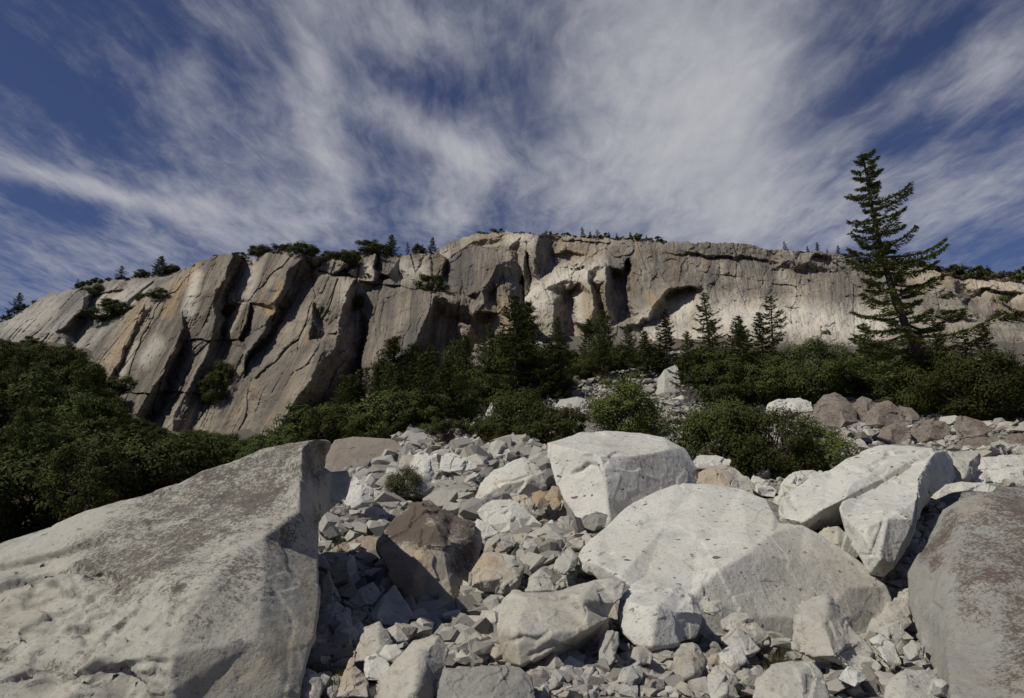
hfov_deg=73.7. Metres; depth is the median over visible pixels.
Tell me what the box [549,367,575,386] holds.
oak shrub
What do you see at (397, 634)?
boulder
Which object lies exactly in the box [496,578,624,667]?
boulder
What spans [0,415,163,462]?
oak tree
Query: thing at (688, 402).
bare brush
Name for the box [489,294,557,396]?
conifer tree
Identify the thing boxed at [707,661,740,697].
boulder
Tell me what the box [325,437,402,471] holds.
boulder
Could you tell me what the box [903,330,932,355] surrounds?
conifer tree
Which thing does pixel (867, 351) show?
conifer tree
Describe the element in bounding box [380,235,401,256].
skyline conifer
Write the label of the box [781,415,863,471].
leafy shrub
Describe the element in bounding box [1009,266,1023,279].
skyline scrub
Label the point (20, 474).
oak tree
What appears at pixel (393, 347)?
pine tree
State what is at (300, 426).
oak tree
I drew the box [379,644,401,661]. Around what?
boulder
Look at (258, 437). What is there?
oak shrub
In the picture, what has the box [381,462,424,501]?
round bush
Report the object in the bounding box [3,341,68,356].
oak tree
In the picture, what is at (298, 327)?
granite buttress
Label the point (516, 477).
boulder
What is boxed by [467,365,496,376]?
oak shrub
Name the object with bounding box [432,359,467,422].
conifer tree
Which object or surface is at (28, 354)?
oak tree
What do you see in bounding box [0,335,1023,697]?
ground
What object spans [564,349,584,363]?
oak shrub
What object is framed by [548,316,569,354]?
conifer tree
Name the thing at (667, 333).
conifer tree
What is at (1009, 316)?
cliff shrub
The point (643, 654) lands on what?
boulder
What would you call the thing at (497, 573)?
boulder
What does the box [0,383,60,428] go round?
oak tree
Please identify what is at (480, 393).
oak shrub
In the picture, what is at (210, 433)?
oak tree
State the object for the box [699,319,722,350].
conifer tree
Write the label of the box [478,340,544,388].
oak shrub
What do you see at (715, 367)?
oak tree
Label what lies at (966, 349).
conifer tree
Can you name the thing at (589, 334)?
conifer tree
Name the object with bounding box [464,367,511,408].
oak shrub
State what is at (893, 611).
boulder
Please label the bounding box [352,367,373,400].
conifer tree
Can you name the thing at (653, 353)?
oak shrub
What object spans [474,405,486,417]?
boulder
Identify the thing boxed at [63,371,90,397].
pine tree
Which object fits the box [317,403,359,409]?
oak shrub
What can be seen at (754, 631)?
boulder
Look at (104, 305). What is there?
cliff shrub
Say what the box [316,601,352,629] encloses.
boulder
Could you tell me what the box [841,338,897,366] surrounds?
oak tree
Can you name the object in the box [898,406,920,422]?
boulder
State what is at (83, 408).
pine tree
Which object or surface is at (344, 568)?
boulder
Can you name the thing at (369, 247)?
skyline oak
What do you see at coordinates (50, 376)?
pine tree
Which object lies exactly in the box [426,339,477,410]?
conifer tree
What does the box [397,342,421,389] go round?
conifer tree
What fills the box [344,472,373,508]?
boulder
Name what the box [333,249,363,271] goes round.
skyline oak
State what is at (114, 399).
oak tree
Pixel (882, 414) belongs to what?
boulder
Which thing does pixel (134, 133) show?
sky
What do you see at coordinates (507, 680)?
boulder
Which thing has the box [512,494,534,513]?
boulder
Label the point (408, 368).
conifer tree
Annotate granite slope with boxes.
[0,271,177,350]
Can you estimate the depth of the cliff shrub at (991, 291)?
269.73 m
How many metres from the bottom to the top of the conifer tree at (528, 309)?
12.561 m
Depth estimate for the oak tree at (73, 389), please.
101.21 m
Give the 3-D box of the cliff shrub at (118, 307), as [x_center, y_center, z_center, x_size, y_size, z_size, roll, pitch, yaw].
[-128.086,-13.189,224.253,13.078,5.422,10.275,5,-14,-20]
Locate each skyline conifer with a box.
[5,292,24,313]
[115,266,127,279]
[150,256,166,274]
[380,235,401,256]
[426,237,437,254]
[580,228,586,237]
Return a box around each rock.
[330,508,348,516]
[351,616,362,623]
[434,623,451,633]
[565,537,583,550]
[581,667,598,682]
[582,685,599,697]
[584,653,593,662]
[706,652,719,665]
[878,661,896,673]
[979,446,999,456]
[990,441,1007,454]
[993,428,1001,433]
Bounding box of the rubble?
[307,351,1023,697]
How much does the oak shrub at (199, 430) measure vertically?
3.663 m
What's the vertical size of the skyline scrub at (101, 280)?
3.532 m
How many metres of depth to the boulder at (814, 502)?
15.93 m
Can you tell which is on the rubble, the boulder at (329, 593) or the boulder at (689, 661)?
the boulder at (689, 661)
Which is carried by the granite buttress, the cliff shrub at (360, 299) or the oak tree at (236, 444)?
the cliff shrub at (360, 299)
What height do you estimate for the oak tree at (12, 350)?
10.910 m
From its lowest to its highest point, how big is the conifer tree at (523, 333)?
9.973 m
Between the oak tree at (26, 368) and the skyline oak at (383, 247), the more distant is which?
the skyline oak at (383, 247)
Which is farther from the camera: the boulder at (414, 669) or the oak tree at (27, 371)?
the oak tree at (27, 371)
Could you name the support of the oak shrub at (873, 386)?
on the ground at (774, 507)
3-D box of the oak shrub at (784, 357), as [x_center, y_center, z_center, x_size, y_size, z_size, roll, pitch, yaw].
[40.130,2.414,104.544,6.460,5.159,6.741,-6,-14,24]
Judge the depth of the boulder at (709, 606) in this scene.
9.45 m
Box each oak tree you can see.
[0,338,13,348]
[0,338,31,362]
[0,367,71,410]
[0,373,17,393]
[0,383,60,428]
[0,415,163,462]
[0,445,77,542]
[1,347,52,361]
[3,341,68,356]
[7,365,29,377]
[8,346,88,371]
[13,335,44,347]
[14,367,36,381]
[28,439,135,520]
[33,441,142,527]
[35,387,128,427]
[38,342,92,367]
[49,412,68,424]
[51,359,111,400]
[52,364,105,394]
[53,412,95,426]
[58,342,78,353]
[60,386,103,406]
[71,423,215,499]
[74,349,87,359]
[83,361,108,387]
[84,387,110,399]
[92,400,135,423]
[95,417,133,435]
[108,397,124,406]
[125,431,166,444]
[127,422,160,440]
[159,434,236,478]
[198,431,237,437]
[198,433,244,442]
[214,440,252,465]
[219,436,235,442]
[261,412,323,440]
[268,412,287,434]
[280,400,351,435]
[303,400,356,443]
[689,357,749,404]
[727,355,786,405]
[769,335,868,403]
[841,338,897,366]
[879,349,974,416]
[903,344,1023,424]
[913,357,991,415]
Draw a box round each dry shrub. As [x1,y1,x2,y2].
[419,423,446,433]
[421,416,474,443]
[459,416,493,438]
[473,415,519,441]
[525,412,577,443]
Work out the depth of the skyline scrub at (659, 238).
313.77 m
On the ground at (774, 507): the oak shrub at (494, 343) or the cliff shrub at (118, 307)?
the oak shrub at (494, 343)
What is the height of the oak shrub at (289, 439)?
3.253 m
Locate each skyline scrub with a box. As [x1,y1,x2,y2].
[0,314,11,321]
[4,310,15,318]
[13,303,27,310]
[75,281,86,288]
[97,277,111,282]
[138,271,153,277]
[152,268,165,275]
[489,228,502,232]
[597,233,611,238]
[631,233,640,240]
[648,236,666,242]
[843,252,859,259]
[925,265,950,273]
[935,266,956,275]
[943,263,966,274]
[958,266,982,278]
[966,265,991,278]
[977,271,989,278]
[987,271,1003,278]
[1004,268,1021,278]
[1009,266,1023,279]
[1016,271,1023,280]
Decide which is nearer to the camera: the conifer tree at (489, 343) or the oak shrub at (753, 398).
the oak shrub at (753, 398)
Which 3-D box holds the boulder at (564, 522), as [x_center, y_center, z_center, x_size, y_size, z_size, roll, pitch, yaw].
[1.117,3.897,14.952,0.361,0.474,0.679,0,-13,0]
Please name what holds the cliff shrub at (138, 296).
on the granite slope
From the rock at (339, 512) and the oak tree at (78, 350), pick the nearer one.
the rock at (339, 512)
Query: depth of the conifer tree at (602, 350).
98.92 m
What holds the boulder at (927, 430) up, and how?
on the ground at (774, 507)
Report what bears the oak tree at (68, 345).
on the ground at (774, 507)
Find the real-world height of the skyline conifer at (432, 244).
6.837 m
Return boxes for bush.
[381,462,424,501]
[821,330,830,334]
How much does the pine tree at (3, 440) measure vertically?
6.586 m
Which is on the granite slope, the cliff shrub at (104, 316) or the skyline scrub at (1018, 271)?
the cliff shrub at (104, 316)
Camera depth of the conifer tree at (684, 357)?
72.85 m
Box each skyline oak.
[132,269,148,277]
[163,263,179,273]
[231,252,249,259]
[247,243,273,257]
[271,243,292,253]
[284,240,320,261]
[319,250,342,261]
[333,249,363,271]
[355,239,381,256]
[376,243,394,256]
[411,243,427,254]
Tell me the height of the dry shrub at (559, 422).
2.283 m
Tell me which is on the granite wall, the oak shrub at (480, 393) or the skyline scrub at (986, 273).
the skyline scrub at (986, 273)
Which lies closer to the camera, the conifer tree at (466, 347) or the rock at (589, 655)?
the rock at (589, 655)
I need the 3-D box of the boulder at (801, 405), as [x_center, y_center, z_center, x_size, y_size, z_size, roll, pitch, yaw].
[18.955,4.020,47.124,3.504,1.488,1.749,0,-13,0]
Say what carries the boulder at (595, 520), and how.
on the ground at (774, 507)
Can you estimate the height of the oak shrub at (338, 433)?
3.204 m
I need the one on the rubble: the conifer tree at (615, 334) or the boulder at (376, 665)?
the boulder at (376, 665)
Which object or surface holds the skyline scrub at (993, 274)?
on the granite wall
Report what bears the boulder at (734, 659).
on the rubble
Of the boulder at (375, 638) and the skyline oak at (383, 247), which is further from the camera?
the skyline oak at (383, 247)
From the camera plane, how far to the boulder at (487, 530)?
15.92 m
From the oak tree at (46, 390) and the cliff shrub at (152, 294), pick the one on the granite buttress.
the cliff shrub at (152, 294)
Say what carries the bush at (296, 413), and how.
on the ground at (774, 507)
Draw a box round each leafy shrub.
[580,370,669,435]
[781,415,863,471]
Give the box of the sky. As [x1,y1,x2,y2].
[0,0,1023,321]
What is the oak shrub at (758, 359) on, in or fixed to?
on the ground at (774, 507)
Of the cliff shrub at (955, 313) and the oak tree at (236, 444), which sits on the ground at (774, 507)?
the oak tree at (236, 444)
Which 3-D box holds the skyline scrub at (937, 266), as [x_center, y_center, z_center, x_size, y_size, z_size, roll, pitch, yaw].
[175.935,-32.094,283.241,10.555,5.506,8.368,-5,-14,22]
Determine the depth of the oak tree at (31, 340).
158.98 m
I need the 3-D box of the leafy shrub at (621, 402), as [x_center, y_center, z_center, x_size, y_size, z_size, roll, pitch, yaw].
[8.908,4.800,52.116,7.401,5.934,6.934,7,-15,-29]
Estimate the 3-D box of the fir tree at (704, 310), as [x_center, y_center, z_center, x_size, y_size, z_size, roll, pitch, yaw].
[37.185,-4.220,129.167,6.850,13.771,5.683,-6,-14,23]
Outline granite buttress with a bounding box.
[91,245,524,435]
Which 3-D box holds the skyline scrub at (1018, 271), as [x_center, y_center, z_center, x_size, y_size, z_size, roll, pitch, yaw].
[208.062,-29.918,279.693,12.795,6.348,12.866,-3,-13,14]
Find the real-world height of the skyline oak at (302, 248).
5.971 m
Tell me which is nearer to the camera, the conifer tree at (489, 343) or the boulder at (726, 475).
the boulder at (726, 475)
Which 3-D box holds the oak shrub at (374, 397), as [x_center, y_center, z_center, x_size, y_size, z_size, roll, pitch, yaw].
[-9.698,5.539,56.189,7.832,4.538,6.154,-11,-17,39]
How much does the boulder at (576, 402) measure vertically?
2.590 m
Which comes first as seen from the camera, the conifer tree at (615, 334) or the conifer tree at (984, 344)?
the conifer tree at (984, 344)
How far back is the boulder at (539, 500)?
17.76 m
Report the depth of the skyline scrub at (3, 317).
231.06 m
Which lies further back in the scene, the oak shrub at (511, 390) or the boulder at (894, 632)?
the oak shrub at (511, 390)
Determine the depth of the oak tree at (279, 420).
84.76 m
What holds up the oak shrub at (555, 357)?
on the ground at (774, 507)
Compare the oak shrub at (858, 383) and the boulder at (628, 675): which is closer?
the boulder at (628, 675)
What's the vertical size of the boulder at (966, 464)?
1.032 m
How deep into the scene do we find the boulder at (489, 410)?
72.81 m
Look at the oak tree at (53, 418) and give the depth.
84.16 m
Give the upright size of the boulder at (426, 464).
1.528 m
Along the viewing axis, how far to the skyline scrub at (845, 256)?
295.99 m
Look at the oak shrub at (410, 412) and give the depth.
52.67 m
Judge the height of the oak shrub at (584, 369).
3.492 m
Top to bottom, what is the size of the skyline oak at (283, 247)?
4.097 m
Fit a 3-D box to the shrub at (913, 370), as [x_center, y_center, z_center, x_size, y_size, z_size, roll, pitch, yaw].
[33.857,2.885,55.726,8.215,6.126,7.987,10,-16,-36]
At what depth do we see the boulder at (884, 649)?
7.83 m
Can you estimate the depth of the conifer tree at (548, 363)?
88.83 m
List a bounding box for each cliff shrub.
[78,306,119,321]
[83,283,105,297]
[95,298,120,307]
[100,299,132,315]
[105,375,138,391]
[134,293,146,300]
[145,287,171,299]
[197,371,232,406]
[214,359,235,384]
[221,303,235,318]
[352,292,364,311]
[413,274,451,290]
[570,263,585,269]
[931,308,976,320]
[932,289,953,297]
[982,286,1000,292]
[991,295,1010,304]
[998,309,1023,322]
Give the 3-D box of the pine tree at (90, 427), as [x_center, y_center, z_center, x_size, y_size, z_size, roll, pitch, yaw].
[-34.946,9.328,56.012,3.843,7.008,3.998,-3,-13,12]
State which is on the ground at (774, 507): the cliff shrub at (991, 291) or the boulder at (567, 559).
the boulder at (567, 559)
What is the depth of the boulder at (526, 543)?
13.63 m
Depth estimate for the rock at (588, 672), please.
7.23 m
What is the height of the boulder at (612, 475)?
2.914 m
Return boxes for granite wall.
[438,231,1023,346]
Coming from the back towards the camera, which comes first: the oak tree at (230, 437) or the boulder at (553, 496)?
the oak tree at (230, 437)
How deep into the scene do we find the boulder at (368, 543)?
15.20 m
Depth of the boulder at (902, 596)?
12.06 m
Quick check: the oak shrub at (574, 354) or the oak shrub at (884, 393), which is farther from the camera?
the oak shrub at (574, 354)
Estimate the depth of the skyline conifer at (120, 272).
246.30 m
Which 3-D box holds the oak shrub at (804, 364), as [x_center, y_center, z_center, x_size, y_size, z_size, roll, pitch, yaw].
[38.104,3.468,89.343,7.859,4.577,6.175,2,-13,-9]
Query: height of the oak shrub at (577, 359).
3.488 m
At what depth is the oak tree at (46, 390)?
93.99 m
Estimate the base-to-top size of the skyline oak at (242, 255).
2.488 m
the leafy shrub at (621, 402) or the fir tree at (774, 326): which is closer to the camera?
the leafy shrub at (621, 402)
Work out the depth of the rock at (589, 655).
8.08 m
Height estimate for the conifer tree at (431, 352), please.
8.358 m
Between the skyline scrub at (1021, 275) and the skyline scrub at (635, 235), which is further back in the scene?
the skyline scrub at (635, 235)
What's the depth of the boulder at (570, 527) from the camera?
14.54 m
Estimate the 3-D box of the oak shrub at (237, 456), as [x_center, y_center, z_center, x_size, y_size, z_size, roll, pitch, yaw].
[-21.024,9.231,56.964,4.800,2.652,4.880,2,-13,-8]
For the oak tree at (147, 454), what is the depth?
48.91 m
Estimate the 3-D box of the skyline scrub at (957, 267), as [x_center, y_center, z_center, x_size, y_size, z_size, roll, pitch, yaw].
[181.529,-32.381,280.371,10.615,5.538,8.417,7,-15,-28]
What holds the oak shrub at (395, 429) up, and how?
on the ground at (774, 507)
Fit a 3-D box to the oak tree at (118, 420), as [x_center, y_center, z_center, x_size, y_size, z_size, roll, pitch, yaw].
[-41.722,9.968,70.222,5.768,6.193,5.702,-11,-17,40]
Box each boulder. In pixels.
[0,440,350,697]
[300,668,322,697]
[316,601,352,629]
[320,570,340,607]
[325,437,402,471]
[329,535,377,553]
[330,555,356,581]
[336,651,368,697]
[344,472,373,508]
[350,582,381,607]
[355,621,392,661]
[364,585,412,626]
[364,653,389,680]
[374,633,448,697]
[376,499,482,602]
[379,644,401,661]
[387,624,408,643]
[409,451,438,481]
[437,661,534,697]
[439,452,477,472]
[465,344,485,361]
[470,552,524,594]
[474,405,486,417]
[475,457,546,503]
[475,519,498,540]
[477,499,541,533]
[483,533,515,552]
[485,400,501,415]
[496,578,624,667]
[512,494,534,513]
[521,538,537,548]
[525,568,554,591]
[531,490,547,509]
[545,486,561,510]
[547,431,696,525]
[553,545,578,574]
[555,397,588,407]
[556,516,569,528]
[566,524,576,529]
[578,483,891,638]
[581,511,607,530]
[598,630,618,665]
[617,578,702,651]
[617,665,638,685]
[631,645,652,665]
[631,661,642,684]
[656,365,679,396]
[669,395,687,399]
[672,642,706,681]
[693,455,731,469]
[696,464,754,490]
[698,596,722,615]
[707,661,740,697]
[718,646,747,672]
[720,612,770,647]
[721,626,760,657]
[751,475,776,496]
[753,661,829,697]
[765,398,812,415]
[773,470,822,504]
[778,445,934,530]
[791,594,881,670]
[813,393,857,428]
[818,526,858,557]
[838,666,866,686]
[839,450,955,576]
[853,396,872,421]
[865,400,904,428]
[866,601,912,632]
[869,634,901,669]
[874,621,904,644]
[877,422,910,443]
[883,667,939,697]
[893,588,909,607]
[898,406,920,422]
[902,640,924,661]
[907,488,1023,697]
[910,419,950,442]
[931,481,996,498]
[947,451,980,482]
[953,415,991,437]
[957,437,1000,447]
[970,466,1023,482]
[978,455,1023,468]
[1005,433,1023,444]
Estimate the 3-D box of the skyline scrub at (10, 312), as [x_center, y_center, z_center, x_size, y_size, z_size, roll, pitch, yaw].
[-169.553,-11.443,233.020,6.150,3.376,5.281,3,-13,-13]
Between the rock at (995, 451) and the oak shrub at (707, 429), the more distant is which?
the rock at (995, 451)
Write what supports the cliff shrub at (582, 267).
on the granite wall
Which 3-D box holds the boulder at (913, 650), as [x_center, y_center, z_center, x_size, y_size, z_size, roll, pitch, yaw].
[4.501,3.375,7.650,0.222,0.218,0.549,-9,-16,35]
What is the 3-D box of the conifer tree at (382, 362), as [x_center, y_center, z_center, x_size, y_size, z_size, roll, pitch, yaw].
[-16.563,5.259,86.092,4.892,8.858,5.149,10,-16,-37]
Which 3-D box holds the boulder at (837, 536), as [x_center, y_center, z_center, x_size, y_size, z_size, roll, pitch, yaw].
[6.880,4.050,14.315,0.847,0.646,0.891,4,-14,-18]
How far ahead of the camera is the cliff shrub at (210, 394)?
160.71 m
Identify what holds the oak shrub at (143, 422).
on the ground at (774, 507)
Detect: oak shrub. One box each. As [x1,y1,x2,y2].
[90,389,127,405]
[127,414,137,424]
[131,418,159,429]
[149,427,175,439]
[169,429,207,437]
[187,428,211,434]
[233,444,267,460]
[236,433,278,446]
[237,436,282,458]
[264,433,302,446]
[281,436,308,443]
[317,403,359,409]
[330,421,350,439]
[342,409,369,437]
[344,407,384,437]
[352,388,433,436]
[373,406,406,438]
[376,387,450,433]
[394,402,453,434]
[435,385,485,422]
[452,380,495,418]
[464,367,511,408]
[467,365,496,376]
[475,327,538,363]
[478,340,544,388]
[482,383,559,440]
[499,382,521,396]
[525,357,569,390]
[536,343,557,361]
[537,348,570,363]
[540,381,566,398]
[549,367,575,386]
[553,405,590,435]
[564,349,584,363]
[567,356,597,374]
[571,359,598,379]
[585,342,637,373]
[624,345,670,368]
[651,389,775,478]
[669,343,739,387]
[671,349,725,379]
[724,346,781,372]
[731,399,827,479]
[740,367,774,404]
[764,351,787,361]
[799,360,818,370]
[803,355,860,396]
[839,355,896,396]
[866,352,958,400]
[871,379,931,413]
[957,385,1023,419]
[983,361,1023,377]
[989,376,1023,417]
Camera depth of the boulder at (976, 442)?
33.23 m
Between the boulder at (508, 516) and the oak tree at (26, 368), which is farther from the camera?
the oak tree at (26, 368)
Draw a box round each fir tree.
[692,292,726,349]
[754,295,793,354]
[841,148,1002,409]
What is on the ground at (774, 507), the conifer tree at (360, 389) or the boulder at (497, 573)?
the conifer tree at (360, 389)
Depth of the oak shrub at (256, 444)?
51.70 m
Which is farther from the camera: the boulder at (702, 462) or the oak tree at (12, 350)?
the oak tree at (12, 350)
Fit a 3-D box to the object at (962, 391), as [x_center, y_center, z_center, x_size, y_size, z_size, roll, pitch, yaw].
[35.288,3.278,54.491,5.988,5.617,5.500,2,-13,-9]
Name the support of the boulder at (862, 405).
on the ground at (774, 507)
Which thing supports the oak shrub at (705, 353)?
on the ground at (774, 507)
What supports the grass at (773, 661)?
on the ground at (774, 507)
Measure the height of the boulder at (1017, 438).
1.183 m
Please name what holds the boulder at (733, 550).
on the ground at (774, 507)
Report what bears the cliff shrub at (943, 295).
on the granite wall
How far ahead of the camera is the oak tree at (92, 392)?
119.62 m
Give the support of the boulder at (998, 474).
on the ground at (774, 507)
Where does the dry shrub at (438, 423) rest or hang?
on the ground at (774, 507)
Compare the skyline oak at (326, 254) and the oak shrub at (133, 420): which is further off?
the skyline oak at (326, 254)
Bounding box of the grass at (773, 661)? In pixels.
[305,518,792,697]
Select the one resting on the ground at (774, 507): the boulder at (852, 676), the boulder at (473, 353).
the boulder at (473, 353)
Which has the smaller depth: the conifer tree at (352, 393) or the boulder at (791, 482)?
the boulder at (791, 482)
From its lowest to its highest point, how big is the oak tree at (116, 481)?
6.517 m
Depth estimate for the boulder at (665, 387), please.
84.42 m
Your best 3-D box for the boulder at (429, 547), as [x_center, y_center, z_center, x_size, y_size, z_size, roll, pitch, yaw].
[-1.739,4.276,14.486,2.218,2.152,3.873,0,-13,0]
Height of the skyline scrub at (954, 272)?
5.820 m
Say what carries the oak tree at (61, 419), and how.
on the ground at (774, 507)
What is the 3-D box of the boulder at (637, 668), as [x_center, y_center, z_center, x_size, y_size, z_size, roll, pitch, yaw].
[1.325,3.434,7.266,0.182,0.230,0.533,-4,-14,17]
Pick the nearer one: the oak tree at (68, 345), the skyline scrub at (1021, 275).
the oak tree at (68, 345)
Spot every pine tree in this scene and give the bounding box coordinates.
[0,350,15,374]
[0,377,9,388]
[0,386,27,427]
[0,404,7,431]
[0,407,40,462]
[0,428,14,452]
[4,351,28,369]
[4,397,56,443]
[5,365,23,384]
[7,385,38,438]
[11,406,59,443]
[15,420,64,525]
[29,345,50,363]
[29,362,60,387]
[42,372,61,404]
[60,396,101,432]
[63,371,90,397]
[81,423,98,435]
[323,374,360,405]
[369,335,410,390]
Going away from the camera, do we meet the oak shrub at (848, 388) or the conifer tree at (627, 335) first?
the oak shrub at (848, 388)
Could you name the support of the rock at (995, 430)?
on the ground at (774, 507)
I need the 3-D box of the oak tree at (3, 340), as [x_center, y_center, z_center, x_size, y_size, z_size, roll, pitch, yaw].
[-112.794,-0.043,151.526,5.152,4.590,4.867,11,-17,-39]
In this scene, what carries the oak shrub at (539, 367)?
on the ground at (774, 507)
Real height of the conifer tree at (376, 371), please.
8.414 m
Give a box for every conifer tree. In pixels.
[339,369,366,407]
[339,374,359,405]
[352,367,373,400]
[365,363,386,408]
[366,358,388,398]
[379,360,403,397]
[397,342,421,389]
[398,361,417,397]
[400,350,449,424]
[410,345,443,391]
[425,349,438,384]
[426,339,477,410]
[430,353,451,391]
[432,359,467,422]
[458,333,480,375]
[475,322,501,376]
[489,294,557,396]
[514,300,547,342]
[516,319,528,353]
[534,335,569,399]
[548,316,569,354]
[549,331,584,397]
[576,318,594,358]
[582,309,614,366]
[586,336,618,379]
[599,317,620,370]
[612,325,647,377]
[630,330,662,373]
[649,308,682,372]
[667,331,707,397]
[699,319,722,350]
[712,325,774,396]
[725,315,762,353]
[733,327,759,357]
[750,311,776,355]
[845,322,884,394]
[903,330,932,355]
[923,318,951,350]
[953,328,983,371]
[971,322,1011,378]
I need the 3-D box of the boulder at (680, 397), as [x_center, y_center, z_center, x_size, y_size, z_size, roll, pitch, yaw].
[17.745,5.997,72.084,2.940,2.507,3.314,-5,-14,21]
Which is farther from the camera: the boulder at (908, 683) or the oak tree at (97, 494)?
the oak tree at (97, 494)
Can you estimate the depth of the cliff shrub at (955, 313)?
239.37 m
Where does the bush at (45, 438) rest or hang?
on the ground at (774, 507)
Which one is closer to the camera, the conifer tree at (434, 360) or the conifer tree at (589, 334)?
the conifer tree at (434, 360)
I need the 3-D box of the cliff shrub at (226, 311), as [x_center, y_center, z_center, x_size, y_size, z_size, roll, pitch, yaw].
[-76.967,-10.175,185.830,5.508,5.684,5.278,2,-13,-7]
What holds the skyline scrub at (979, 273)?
on the granite wall
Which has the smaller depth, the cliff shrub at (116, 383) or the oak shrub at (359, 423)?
the oak shrub at (359, 423)
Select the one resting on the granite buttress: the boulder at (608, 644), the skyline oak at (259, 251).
the skyline oak at (259, 251)
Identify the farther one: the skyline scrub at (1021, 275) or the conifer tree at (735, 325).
the skyline scrub at (1021, 275)
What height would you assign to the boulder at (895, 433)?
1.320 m
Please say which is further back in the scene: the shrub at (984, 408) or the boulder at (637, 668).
the shrub at (984, 408)
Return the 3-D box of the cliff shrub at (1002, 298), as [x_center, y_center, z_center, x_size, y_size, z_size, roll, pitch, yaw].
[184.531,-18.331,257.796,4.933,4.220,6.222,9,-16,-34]
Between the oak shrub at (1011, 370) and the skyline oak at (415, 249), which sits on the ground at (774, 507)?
the oak shrub at (1011, 370)
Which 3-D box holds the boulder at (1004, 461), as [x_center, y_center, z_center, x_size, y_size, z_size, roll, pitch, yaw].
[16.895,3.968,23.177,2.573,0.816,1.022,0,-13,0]
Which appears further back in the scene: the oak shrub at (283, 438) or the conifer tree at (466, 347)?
the conifer tree at (466, 347)
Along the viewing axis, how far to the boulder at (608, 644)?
7.94 m
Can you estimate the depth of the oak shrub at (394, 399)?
53.52 m
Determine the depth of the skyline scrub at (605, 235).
317.78 m
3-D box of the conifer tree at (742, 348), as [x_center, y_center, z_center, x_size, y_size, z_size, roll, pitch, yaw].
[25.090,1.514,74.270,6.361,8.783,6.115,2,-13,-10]
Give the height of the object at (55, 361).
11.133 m
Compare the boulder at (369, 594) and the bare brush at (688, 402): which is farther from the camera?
the bare brush at (688, 402)
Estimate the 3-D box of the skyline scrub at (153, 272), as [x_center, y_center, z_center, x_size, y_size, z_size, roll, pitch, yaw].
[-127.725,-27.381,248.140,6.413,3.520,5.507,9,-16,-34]
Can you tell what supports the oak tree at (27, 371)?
on the ground at (774, 507)
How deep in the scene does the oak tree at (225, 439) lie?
72.28 m
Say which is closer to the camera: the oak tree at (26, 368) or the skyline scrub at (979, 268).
the oak tree at (26, 368)
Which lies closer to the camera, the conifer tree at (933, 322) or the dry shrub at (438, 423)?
the dry shrub at (438, 423)
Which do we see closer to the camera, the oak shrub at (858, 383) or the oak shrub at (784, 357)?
the oak shrub at (858, 383)
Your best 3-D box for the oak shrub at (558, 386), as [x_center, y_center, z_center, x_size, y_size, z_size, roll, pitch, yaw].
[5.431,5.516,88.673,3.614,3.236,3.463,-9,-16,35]
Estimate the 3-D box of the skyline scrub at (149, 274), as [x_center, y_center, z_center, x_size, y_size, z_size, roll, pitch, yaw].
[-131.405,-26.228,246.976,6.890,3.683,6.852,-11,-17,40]
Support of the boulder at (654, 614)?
on the ground at (774, 507)
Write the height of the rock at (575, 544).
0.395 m
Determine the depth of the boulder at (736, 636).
8.38 m
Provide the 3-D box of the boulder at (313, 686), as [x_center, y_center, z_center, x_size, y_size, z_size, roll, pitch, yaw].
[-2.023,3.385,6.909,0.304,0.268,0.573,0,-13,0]
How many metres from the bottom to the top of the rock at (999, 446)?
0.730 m
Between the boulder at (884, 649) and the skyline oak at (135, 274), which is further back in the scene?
the skyline oak at (135, 274)
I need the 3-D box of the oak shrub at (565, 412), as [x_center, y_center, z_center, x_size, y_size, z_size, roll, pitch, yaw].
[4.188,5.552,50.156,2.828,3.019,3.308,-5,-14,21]
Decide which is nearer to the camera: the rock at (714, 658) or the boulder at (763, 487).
the rock at (714, 658)
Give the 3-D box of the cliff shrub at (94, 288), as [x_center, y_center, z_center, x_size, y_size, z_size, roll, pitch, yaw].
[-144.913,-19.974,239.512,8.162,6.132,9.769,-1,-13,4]
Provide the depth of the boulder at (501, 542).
13.63 m
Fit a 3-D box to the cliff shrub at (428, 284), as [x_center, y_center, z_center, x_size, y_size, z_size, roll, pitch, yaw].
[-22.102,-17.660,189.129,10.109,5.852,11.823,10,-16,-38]
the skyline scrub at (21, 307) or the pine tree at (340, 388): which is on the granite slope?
the skyline scrub at (21, 307)
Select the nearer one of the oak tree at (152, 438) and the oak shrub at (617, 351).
the oak tree at (152, 438)
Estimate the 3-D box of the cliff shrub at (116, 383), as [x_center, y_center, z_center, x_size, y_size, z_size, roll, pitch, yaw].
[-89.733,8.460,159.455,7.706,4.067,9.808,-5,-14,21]
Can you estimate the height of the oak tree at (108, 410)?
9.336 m
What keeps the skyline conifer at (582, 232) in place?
on the granite wall
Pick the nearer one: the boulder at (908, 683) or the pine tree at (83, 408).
the boulder at (908, 683)
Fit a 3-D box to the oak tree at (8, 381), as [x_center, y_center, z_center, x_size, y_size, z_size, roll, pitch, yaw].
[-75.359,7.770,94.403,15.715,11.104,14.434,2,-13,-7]
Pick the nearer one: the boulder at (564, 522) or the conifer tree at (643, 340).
the boulder at (564, 522)
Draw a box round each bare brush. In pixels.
[676,385,700,405]
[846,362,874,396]
[994,334,1023,359]
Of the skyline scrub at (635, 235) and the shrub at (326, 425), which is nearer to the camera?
the shrub at (326, 425)
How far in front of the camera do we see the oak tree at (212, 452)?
59.52 m

